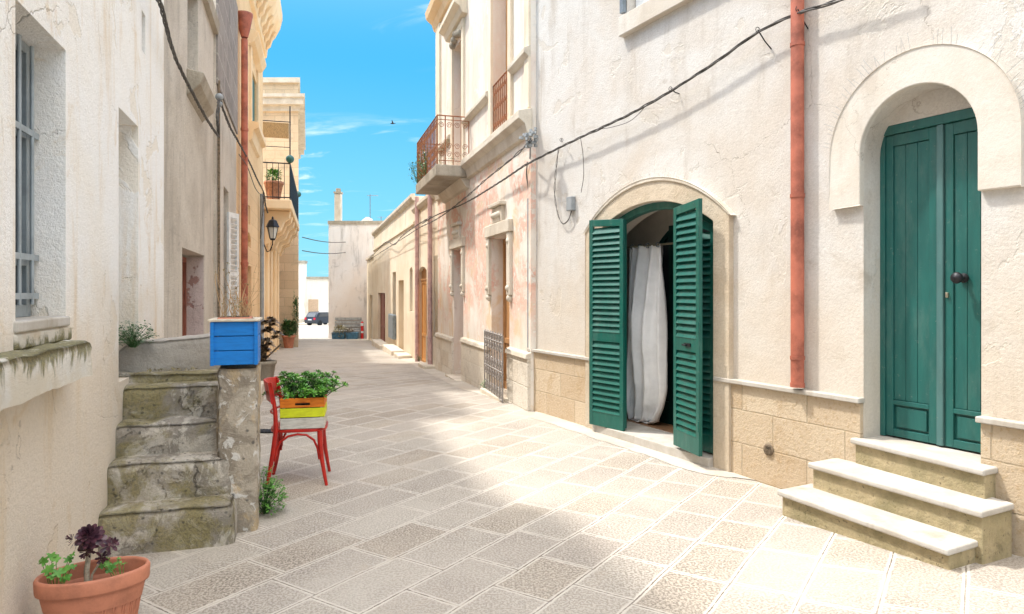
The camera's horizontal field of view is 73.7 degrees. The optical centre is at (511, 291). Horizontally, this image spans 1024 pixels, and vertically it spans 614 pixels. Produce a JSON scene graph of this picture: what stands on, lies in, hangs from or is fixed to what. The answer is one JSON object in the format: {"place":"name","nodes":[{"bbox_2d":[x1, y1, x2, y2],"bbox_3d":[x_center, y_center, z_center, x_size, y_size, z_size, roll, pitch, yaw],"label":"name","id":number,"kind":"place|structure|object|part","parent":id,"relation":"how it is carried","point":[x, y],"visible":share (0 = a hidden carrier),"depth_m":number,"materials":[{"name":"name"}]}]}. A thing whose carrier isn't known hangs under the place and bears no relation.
{"place":"outdoors","nodes":[
{"label":"outdoors","id":0,"kind":"place"},
{"bbox_2d":[263,0,435,276],"label":"sky","id":1,"kind":"structure","parent":0,"point":[362,67],"materials":[{"name":"blue"}]},
{"bbox_2d":[113,324,1023,613],"bbox_3d":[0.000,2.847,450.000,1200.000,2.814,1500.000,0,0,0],"label":"street paving","id":2,"kind":"structure","parent":0,"point":[437,496],"depth_m":4.15,"materials":[{"name":"beige stone"}]},
{"bbox_2d":[0,0,163,613],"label":"white house","id":3,"kind":"structure","parent":2,"relation":"on","point":[81,180],"depth_m":3.34,"materials":[{"name":"paint"}]},
{"bbox_2d":[15,34,38,317],"bbox_3d":[-2.213,-0.525,2.973,0.079,1.288,0.615,0,0,-17],"label":"window frame","id":4,"kind":"structure","parent":3,"relation":"in","point":[25,135],"depth_m":3.20,"materials":[{"name":"metal"}]},
{"bbox_2d":[33,523,149,613],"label":"potted plant","id":5,"kind":"object","parent":2,"relation":"on","point":[100,584],"visible":1,"depth_m":2.82,"materials":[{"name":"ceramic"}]},
{"bbox_2d":[98,334,261,556],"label":"stone stairs","id":6,"kind":"structure","parent":2,"relation":"on","point":[184,470],"depth_m":4.25,"materials":[{"name":"grey stone"}]},
{"bbox_2d":[119,320,158,347],"bbox_3d":[-2.578,0.285,4.654,0.307,0.192,0.332,0,0,0],"label":"fern","id":7,"kind":"object","parent":6,"relation":"on","point":[133,341],"visible":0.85,"depth_m":4.64,"materials":[{"name":"green plant"}]},
{"bbox_2d":[143,367,196,371],"bbox_3d":[-2.367,0.527,4.744,0.342,0.035,0.227,0,0,-18],"label":"stair moss","id":8,"kind":"object","parent":6,"relation":"on","point":[149,370],"visible":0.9,"depth_m":4.70,"materials":[{"name":"green plant"}]},
{"bbox_2d":[208,259,261,365],"bbox_3d":[-1.756,0.121,4.357,0.305,0.668,0.330,0,0,-17],"label":"blue planter","id":9,"kind":"object","parent":6,"relation":"on","point":[234,339],"visible":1,"depth_m":4.23,"materials":[{"name":"paint"}]},
{"bbox_2d":[164,0,219,337],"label":"grey house","id":10,"kind":"structure","parent":2,"relation":"on","point":[194,26],"depth_m":7.39,"materials":[{"name":"paint"}]},
{"bbox_2d":[182,263,182,335],"bbox_3d":[-3.772,0.294,7.524,0.027,1.292,1.559,0,0,-17],"label":"door","id":11,"kind":"structure","parent":10,"relation":"in","point":[182,263],"depth_m":8.26,"materials":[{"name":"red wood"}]},
{"bbox_2d":[156,0,219,136],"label":"wall cable","id":12,"kind":"object","parent":10,"relation":"attached to","point":[165,22],"depth_m":5.71,"materials":[{"name":"rubber"}]},
{"bbox_2d":[213,0,263,402],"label":"dark stone house","id":13,"kind":"structure","parent":2,"relation":"on","point":[226,232],"depth_m":10.69,"materials":[{"name":"dark grey stone"},{"name":"white painted wood"}]},
{"bbox_2d":[215,93,223,106],"bbox_3d":[-3.982,-2.600,9.361,0.100,0.433,1.256,0,0,-20],"label":"cable insulator","id":14,"kind":"object","parent":13,"relation":"attached to","point":[219,96],"visible":0.79,"depth_m":8.79,"materials":[{"name":"white ceramic"}]},
{"bbox_2d":[216,98,267,212],"bbox_3d":[-4.952,-2.256,12.831,0.126,0.606,8.790,0,0,-16],"label":"wall cable","id":15,"kind":"object","parent":14,"relation":"hanging from","point":[226,119],"depth_m":9.80,"materials":[{"name":"rubber"}]},
{"bbox_2d":[260,193,264,238],"bbox_3d":[-6.018,-1.831,16.490,0.076,1.102,0.208,0,0,-42],"label":"hanging wire","id":16,"kind":"object","parent":15,"relation":"hanging from","point":[261,217],"visible":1,"depth_m":16.52,"materials":[{"name":"rubber"}]},
{"bbox_2d":[236,0,281,359],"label":"ochre house","id":17,"kind":"structure","parent":2,"relation":"on","point":[259,23],"depth_m":15.01,"materials":[{"name":"paint"}]},
{"bbox_2d":[239,154,263,196],"bbox_3d":[-5.397,-2.287,14.286,0.027,0.150,5.714,0,0,-16],"label":"hanging wire","id":18,"kind":"object","parent":17,"relation":"attached to","point":[250,175],"visible":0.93,"depth_m":13.47,"materials":[{"name":"rubber"}]},
{"bbox_2d":[264,216,278,251],"bbox_3d":[-6.152,-1.457,17.306,0.522,0.910,0.316,0,0,0],"label":"wall lantern","id":19,"kind":"object","parent":17,"relation":"attached to","point":[272,225],"depth_m":17.23,"materials":[{"name":"black metal"}]},
{"bbox_2d":[260,429,272,432],"bbox_3d":[-2.675,1.490,7.310,0.350,0.013,0.180,0,0,0],"label":"drain grate","id":20,"kind":"object","parent":2,"relation":"on","point":[265,431],"visible":0.35,"depth_m":7.26,"materials":[{"name":"black metal"}]},
{"bbox_2d":[259,316,284,380],"bbox_3d":[-4.163,1.001,11.433,0.662,1.168,0.548,0,0,0],"label":"aeonium pot","id":21,"kind":"object","parent":2,"relation":"on","point":[267,368],"visible":0.69,"depth_m":11.44,"materials":[{"name":"stone"}]},
{"bbox_2d":[260,465,287,514],"bbox_3d":[-1.678,1.342,4.616,0.336,0.318,0.312,0,0,0],"label":"weed","id":22,"kind":"object","parent":2,"relation":"on","point":[266,501],"visible":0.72,"depth_m":4.61,"materials":[{"name":"green plant"}]},
{"bbox_2d":[263,77,305,356],"bbox_3d":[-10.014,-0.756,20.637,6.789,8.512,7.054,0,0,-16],"label":"terrace house","id":23,"kind":"structure","parent":2,"relation":"on","point":[284,213],"depth_m":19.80,"materials":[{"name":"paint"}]},
{"bbox_2d":[263,166,283,198],"bbox_3d":[-6.413,-2.932,18.404,0.542,0.944,0.520,0,0,0],"label":"balcony pot","id":24,"kind":"object","parent":23,"relation":"on","point":[267,183],"visible":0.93,"depth_m":18.26,"materials":[{"name":"ceramic"}]},
{"bbox_2d":[279,296,298,347],"bbox_3d":[-8.043,1.000,24.608,0.800,2.060,0.737,0,0,0],"label":"terracotta pot","id":25,"kind":"object","parent":2,"relation":"on","point":[288,337],"visible":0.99,"depth_m":24.52,"materials":[{"name":"green plant"}]},
{"bbox_2d":[263,376,330,485],"bbox_3d":[-1.715,1.095,5.445,0.504,0.815,0.444,0,0,-12],"label":"red chair","id":26,"kind":"object","parent":2,"relation":"on","point":[271,387],"visible":0.83,"depth_m":5.28,"materials":[{"name":"paint"}]},
{"bbox_2d":[261,369,347,429],"bbox_3d":[-1.615,0.841,5.398,0.693,0.434,0.509,0,0,-20],"label":"striped crate","id":27,"kind":"object","parent":26,"relation":"on","point":[305,407],"visible":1,"depth_m":5.28,"materials":[{"name":"white wood"}]},
{"bbox_2d":[299,261,307,317],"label":"house","id":28,"kind":"structure","parent":2,"relation":"on","point":[302,289],"depth_m":85.00,"materials":[{"name":"paint"}]},
{"bbox_2d":[299,318,315,324],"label":"stone terrace","id":29,"kind":"structure","parent":2,"relation":"on","point":[301,321],"depth_m":82.58,"materials":[{"name":"white stone"}]},
{"bbox_2d":[304,311,328,324],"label":"parked car","id":30,"kind":"object","parent":2,"relation":"on","point":[317,318],"visible":0.72,"depth_m":77.54,"materials":[{"name":"paint"}]},
{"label":"rear window","id":31,"kind":"part","parent":30,"relation":"part of","materials":[{"name":"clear glass"}]},
{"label":"side window","id":32,"kind":"part","parent":30,"relation":"part of","materials":[{"name":"grey glass"}]},
{"bbox_2d":[306,277,328,323],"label":"house","id":33,"kind":"structure","parent":2,"relation":"on","point":[317,293],"depth_m":86.00,"materials":[{"name":"paint"}]},
{"bbox_2d":[308,299,317,311],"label":"door","id":34,"kind":"structure","parent":33,"relation":"in","point":[312,303],"depth_m":85.91,"materials":[{"name":"beige wood"}]},
{"bbox_2d":[332,325,346,338],"bbox_3d":[-8.481,1.983,33.719,0.990,0.768,0.537,0,0,0],"label":"blue planter","id":35,"kind":"object","parent":2,"relation":"on","point":[338,335],"visible":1,"depth_m":33.59,"materials":[{"name":"green plastic"}]},
{"bbox_2d":[333,318,361,338],"bbox_3d":[-8.258,1.837,34.215,1.337,1.060,0.470,0,0,0],"label":"grey bench","id":36,"kind":"object","parent":2,"relation":"on","point":[350,323],"visible":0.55,"depth_m":34.40,"materials":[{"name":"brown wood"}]},
{"bbox_2d":[345,328,358,338],"bbox_3d":[-7.957,2.062,33.713,0.733,0.610,0.445,0,0,0],"label":"blue planter","id":37,"kind":"object","parent":2,"relation":"on","point":[352,335],"visible":0.98,"depth_m":33.59,"materials":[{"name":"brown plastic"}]},
{"bbox_2d":[328,188,382,337],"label":"end house","id":38,"kind":"structure","parent":2,"relation":"on","point":[348,284],"depth_m":34.50,"materials":[{"name":"paint"}]},
{"bbox_2d":[302,237,343,242],"bbox_3d":[-8.150,-2.274,30.085,0.036,0.485,8.787,0,0,-3],"label":"overhead wire","id":39,"kind":"object","parent":38,"relation":"attached to","point":[323,241],"visible":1,"depth_m":29.29,"materials":[{"name":"rubber"}]},
{"bbox_2d":[302,250,345,253],"bbox_3d":[-8.150,-1.764,30.085,0.036,0.471,8.787,0,0,-3],"label":"overhead wire","id":40,"kind":"object","parent":38,"relation":"attached to","point":[323,253],"visible":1,"depth_m":29.48,"materials":[{"name":"rubber"}]},
{"bbox_2d":[367,194,377,217],"bbox_3d":[-7.347,-4.507,36.000,0.570,1.251,0.400,0,0,0],"label":"tv antenna","id":41,"kind":"object","parent":38,"relation":"on","point":[370,195],"visible":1,"depth_m":36.01,"materials":[{"name":"grey metal"}]},
{"bbox_2d":[361,321,363,338],"bbox_3d":[-7.482,1.927,34.100,0.156,0.880,0.152,0,0,0],"label":"red post","id":42,"kind":"object","parent":2,"relation":"on","point":[362,329],"visible":0.95,"depth_m":34.03,"materials":[{"name":"plastic"}]},
{"bbox_2d":[365,254,373,340],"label":"house","id":43,"kind":"structure","parent":2,"relation":"on","point":[370,300],"depth_m":32.21,"materials":[{"name":"paint"}]},
{"bbox_2d":[371,295,372,338],"bbox_3d":[-6.367,1.200,31.395,0.062,2.095,1.859,0,0,-16],"label":"door","id":44,"kind":"structure","parent":43,"relation":"in","point":[371,295],"depth_m":31.97,"materials":[{"name":"brown wood"}]},
{"bbox_2d":[371,193,423,361],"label":"long low house","id":45,"kind":"structure","parent":2,"relation":"on","point":[396,300],"depth_m":21.55,"materials":[{"name":"paint"}]},
{"bbox_2d":[380,293,384,340],"bbox_3d":[-5.000,1.085,26.820,0.062,2.065,2.810,0,0,-16],"label":"door","id":46,"kind":"structure","parent":45,"relation":"in","point":[382,295],"depth_m":27.57,"materials":[{"name":"red wood"}]},
{"bbox_2d":[370,216,431,256],"bbox_3d":[-4.103,-1.614,22.885,0.043,0.301,16.483,0,0,-16],"label":"wall cable","id":47,"kind":"object","parent":45,"relation":"attached to","point":[403,234],"depth_m":18.95,"materials":[{"name":"rubber"}]},
{"bbox_2d":[370,139,532,259],"bbox_3d":[-3.115,-1.581,19.378,0.038,0.411,23.713,0,0,-16],"label":"wall cable","id":48,"kind":"object","parent":45,"relation":"attached to","point":[514,156],"depth_m":10.80,"materials":[{"name":"rubber"}]},
{"bbox_2d":[411,195,437,368],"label":"house","id":49,"kind":"structure","parent":2,"relation":"on","point":[427,206],"depth_m":15.36,"materials":[{"name":"paint"}]},
{"bbox_2d":[421,268,426,361],"bbox_3d":[-2.119,0.624,16.915,0.080,2.408,1.278,0,0,-16],"label":"door","id":50,"kind":"structure","parent":49,"relation":"in","point":[424,280],"depth_m":17.21,"materials":[{"name":"orange wood"}]},
{"bbox_2d":[382,349,512,403],"bbox_3d":[-2.970,1.834,18.857,0.438,0.700,21.578,0,0,-16],"label":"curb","id":51,"kind":"object","parent":2,"relation":"on","point":[462,385],"visible":0.29,"depth_m":12.53,"materials":[{"name":"beige stone"}]},
{"bbox_2d":[416,0,535,410],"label":"pink house","id":52,"kind":"structure","parent":2,"relation":"on","point":[485,117],"depth_m":10.71,"materials":[{"name":"paint"}]},
{"bbox_2d":[408,146,427,182],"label":"balcony weeds","id":53,"kind":"object","parent":52,"relation":"on","point":[422,167],"visible":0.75,"depth_m":13.14,"materials":[{"name":"green plant"}]},
{"bbox_2d":[503,239,508,388],"bbox_3d":[0.026,0.341,10.005,0.062,2.275,0.978,0,0,-16],"label":"door","id":54,"kind":"structure","parent":52,"relation":"in","point":[505,303],"depth_m":10.40,"materials":[{"name":"brown wood"}]},
{"bbox_2d":[532,411,753,479],"bbox_3d":[1.027,1.490,6.926,0.343,0.012,3.808,0,0,-28],"label":"cement strip","id":55,"kind":"object","parent":2,"relation":"on","point":[669,459],"visible":0.73,"depth_m":6.50,"materials":[{"name":"white concrete"}]},
{"bbox_2d":[527,0,1023,556],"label":"plastered house","id":56,"kind":"structure","parent":2,"relation":"on","point":[825,210],"depth_m":5.13,"materials":[{"name":"beige paint"}]},
{"bbox_2d":[519,127,537,158],"bbox_3d":[0.255,-1.819,8.306,0.196,0.322,0.642,0,0,14],"label":"cable junction","id":57,"kind":"object","parent":56,"relation":"attached to","point":[530,133],"visible":0.96,"depth_m":8.10,"materials":[{"name":"grey plastic"}]},
{"bbox_2d":[422,0,843,223],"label":"wall cable","id":58,"kind":"object","parent":56,"relation":"attached to","point":[828,3],"depth_m":6.16,"materials":[{"name":"rubber"}]},
{"bbox_2d":[554,146,571,223],"bbox_3d":[0.582,-1.238,7.926,0.039,0.915,0.388,0,0,-27],"label":"hanging wire","id":59,"kind":"object","parent":58,"relation":"hanging from","point":[554,194],"visible":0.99,"depth_m":8.02,"materials":[{"name":"rubber"}]},
{"bbox_2d":[580,139,583,191],"bbox_3d":[0.773,-1.412,7.563,0.028,0.623,0.063,0,0,-29],"label":"hanging wire","id":60,"kind":"object","parent":58,"relation":"hanging from","point":[583,166],"visible":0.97,"depth_m":7.54,"materials":[{"name":"rubber"}]},
{"bbox_2d":[627,242,667,423],"bbox_3d":[1.399,0.443,7.246,0.237,1.921,0.615,0,0,-28],"label":"door curtain","id":61,"kind":"object","parent":56,"relation":"hanging from","point":[647,366],"depth_m":7.16,"materials":[{"name":"white fabric"}]},
{"bbox_2d":[560,6,808,141],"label":"cable hooks","id":62,"kind":"object","parent":56,"relation":"attached to","point":[671,88],"visible":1,"depth_m":5.30,"materials":[{"name":"black metal"}]},
{"bbox_2d":[880,107,980,452],"bbox_3d":[2.704,-0.070,4.357,0.162,2.110,0.782,0,0,-28],"label":"street door","id":63,"kind":"structure","parent":56,"relation":"in","point":[930,197],"depth_m":4.40,"materials":[{"name":"green wood"}]},
{"bbox_2d":[777,435,1013,569],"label":"entrance steps","id":64,"kind":"structure","parent":2,"relation":"on","point":[939,506],"depth_m":4.02,"materials":[{"name":"stone"}]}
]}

